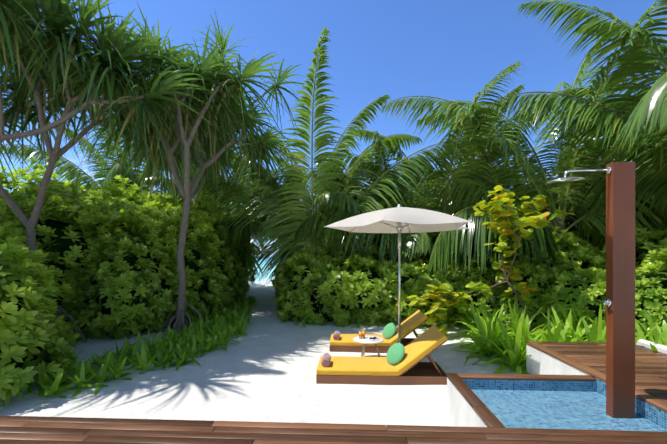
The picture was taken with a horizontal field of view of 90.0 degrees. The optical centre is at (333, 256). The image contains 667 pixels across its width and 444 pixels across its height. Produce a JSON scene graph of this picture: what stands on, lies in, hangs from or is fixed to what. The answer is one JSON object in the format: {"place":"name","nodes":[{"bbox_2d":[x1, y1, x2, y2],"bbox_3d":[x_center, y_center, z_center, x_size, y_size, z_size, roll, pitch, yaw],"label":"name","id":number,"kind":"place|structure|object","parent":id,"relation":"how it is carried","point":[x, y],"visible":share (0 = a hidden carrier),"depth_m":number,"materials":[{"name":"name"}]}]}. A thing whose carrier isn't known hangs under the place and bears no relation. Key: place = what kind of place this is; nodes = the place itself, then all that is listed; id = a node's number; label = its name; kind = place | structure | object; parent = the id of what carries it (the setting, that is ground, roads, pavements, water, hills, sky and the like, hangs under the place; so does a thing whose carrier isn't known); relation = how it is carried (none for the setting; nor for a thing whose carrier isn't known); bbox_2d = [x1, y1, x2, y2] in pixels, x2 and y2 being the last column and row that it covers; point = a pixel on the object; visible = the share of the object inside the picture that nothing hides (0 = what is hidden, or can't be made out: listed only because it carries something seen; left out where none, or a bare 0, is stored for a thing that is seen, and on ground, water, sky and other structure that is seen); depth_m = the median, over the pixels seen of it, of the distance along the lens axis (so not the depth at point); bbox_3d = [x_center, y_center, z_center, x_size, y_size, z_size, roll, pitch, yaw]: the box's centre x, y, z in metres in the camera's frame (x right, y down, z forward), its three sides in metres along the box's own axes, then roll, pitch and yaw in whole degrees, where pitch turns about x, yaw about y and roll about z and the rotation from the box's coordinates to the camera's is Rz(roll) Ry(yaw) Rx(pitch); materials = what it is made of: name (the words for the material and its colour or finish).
{"place":"outdoors","nodes":[
{"label":"outdoors","id":0,"kind":"place"},
{"bbox_2d":[253,257,279,283],"bbox_3d":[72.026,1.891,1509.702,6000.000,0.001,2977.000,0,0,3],"label":"sea water","id":1,"kind":"structure","parent":0,"point":[260,275],"depth_m":37.14,"materials":[{"name":"teal liquid"}]},
{"bbox_2d":[0,279,588,425],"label":"sand patch","id":2,"kind":"object","parent":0,"point":[265,369],"depth_m":4.79,"materials":[{"name":"white sand"}]},
{"bbox_2d":[0,0,207,344],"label":"tree","id":3,"kind":"object","parent":2,"relation":"on","point":[108,39],"visible":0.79,"depth_m":6.71,"materials":[{"name":"green plant"}]},
{"bbox_2d":[0,0,219,197],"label":"tree","id":4,"kind":"object","parent":2,"relation":"on","point":[167,81],"visible":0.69,"depth_m":6.44,"materials":[{"name":"green plant"}]},
{"bbox_2d":[61,12,310,314],"bbox_3d":[-4.913,-2.680,11.005,8.851,9.244,4.284,0,0,3],"label":"tree","id":5,"kind":"object","parent":2,"relation":"on","point":[275,85],"visible":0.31,"depth_m":11.19,"materials":[{"name":"green plant"}]},
{"bbox_2d":[86,1,296,334],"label":"tree","id":6,"kind":"object","parent":2,"relation":"on","point":[228,115],"visible":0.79,"depth_m":8.47,"materials":[{"name":"green plant"}]},
{"bbox_2d":[0,0,666,292],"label":"coconut palm","id":7,"kind":"object","parent":2,"relation":"on","point":[621,143],"depth_m":9.84,"materials":[{"name":"green plant"}]},
{"bbox_2d":[0,0,666,264],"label":"coconut palm rachis","id":8,"kind":"object","parent":7,"relation":"attached to","point":[554,221],"visible":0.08,"depth_m":10.35,"materials":[{"name":"green"}]},
{"bbox_2d":[0,156,666,407],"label":"hedge","id":9,"kind":"object","parent":2,"relation":"on","point":[30,325],"depth_m":8.25,"materials":[{"name":"green plant"}]},
{"bbox_2d":[11,295,666,399],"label":"grassy plants","id":10,"kind":"object","parent":2,"relation":"on","point":[486,331],"visible":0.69,"depth_m":6.10,"materials":[{"name":"green plant"}]},
{"bbox_2d":[353,330,382,356],"bbox_3d":[0.640,1.650,6.145,0.558,0.528,0.558,0,0,3],"label":"side table","id":11,"kind":"object","parent":2,"relation":"on","point":[363,339],"visible":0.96,"depth_m":6.09,"materials":[{"name":"white"}]},
{"bbox_2d":[330,310,427,352],"bbox_3d":[0.912,1.532,6.913,1.950,0.759,0.700,0,0,3],"label":"sun lounger","id":12,"kind":"object","parent":2,"relation":"on","point":[339,342],"visible":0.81,"depth_m":6.62,"materials":[{"name":"yellow wood"}]},
{"bbox_2d":[316,326,446,384],"bbox_3d":[0.733,1.532,5.280,1.950,0.759,0.700,0,0,3],"label":"sun lounger","id":13,"kind":"object","parent":2,"relation":"on","point":[399,364],"visible":0.94,"depth_m":4.99,"materials":[{"name":"yellow fabric"}]},
{"bbox_2d":[324,204,471,342],"bbox_3d":[1.196,0.481,6.048,2.709,2.860,2.635,0,0,3],"label":"patio umbrella","id":14,"kind":"object","parent":2,"relation":"on","point":[399,219],"visible":0.88,"depth_m":5.78,"materials":[{"name":"white fabric"}]},
{"bbox_2d":[407,185,571,335],"bbox_3d":[3.702,0.102,8.078,3.802,3.626,2.236,0,0,10],"label":"tree","id":15,"kind":"object","parent":2,"relation":"on","point":[504,220],"visible":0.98,"depth_m":7.81,"materials":[{"name":"plant"}]},
{"bbox_2d":[447,339,666,426],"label":"low wall","id":16,"kind":"structure","parent":2,"relation":"on","point":[461,412],"depth_m":4.33,"materials":[{"name":"white paint"}]},
{"bbox_2d":[446,373,505,427],"bbox_3d":[1.394,1.429,3.402,0.126,0.035,1.284,0,0,3],"label":"basin rim","id":17,"kind":"object","parent":16,"relation":"on","point":[487,416],"visible":0.85,"depth_m":3.22,"materials":[{"name":"brown wood"}]},
{"bbox_2d":[457,373,595,381],"bbox_3d":[2.261,1.429,3.940,1.542,0.035,0.126,0,0,3],"label":"basin rim","id":18,"kind":"object","parent":16,"relation":"on","point":[524,377],"visible":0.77,"depth_m":3.90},
{"bbox_2d":[462,378,666,431],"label":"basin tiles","id":19,"kind":"object","parent":16,"relation":"attached to","point":[546,404],"visible":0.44,"depth_m":3.44,"materials":[{"name":"blue tile"}]},
{"bbox_2d":[545,162,634,417],"bbox_3d":[2.507,0.324,3.268,0.795,2.465,0.330,0,0,3],"label":"shower post","id":20,"kind":"object","parent":16,"relation":"on","point":[619,302],"visible":1,"depth_m":3.21,"materials":[{"name":"brown wood"}]},
{"bbox_3d":[3.860,1.657,3.989,1.600,0.508,2.700,0,0,3],"label":"side deck subframe","id":21,"kind":"object","parent":2,"relation":"on","visible":0},
{"bbox_2d":[526,341,666,412],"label":"deck edge board","id":22,"kind":"object","parent":21,"relation":"on","point":[651,400],"visible":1,"depth_m":3.99,"materials":[{"name":"brown wood"}]},
{"bbox_2d":[535,341,666,401],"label":"side deck","id":23,"kind":"structure","parent":21,"relation":"on","point":[650,372],"depth_m":4.40,"materials":[{"name":"brown wood"}]},
{"bbox_3d":[-0.725,1.677,0.648,13.000,0.468,4.388,0,0,3],"label":"deck subframe","id":24,"kind":"object","parent":2,"relation":"on","visible":0},
{"bbox_2d":[0,416,666,443],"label":"deck","id":25,"kind":"structure","parent":24,"relation":"on","point":[41,430],"depth_m":2.66,"materials":[{"name":"brown wood"}]},
{"bbox_2d":[0,0,666,256],"label":"sky","id":26,"kind":"structure","parent":0,"point":[449,50],"materials":[{"name":"blue"}]}
]}

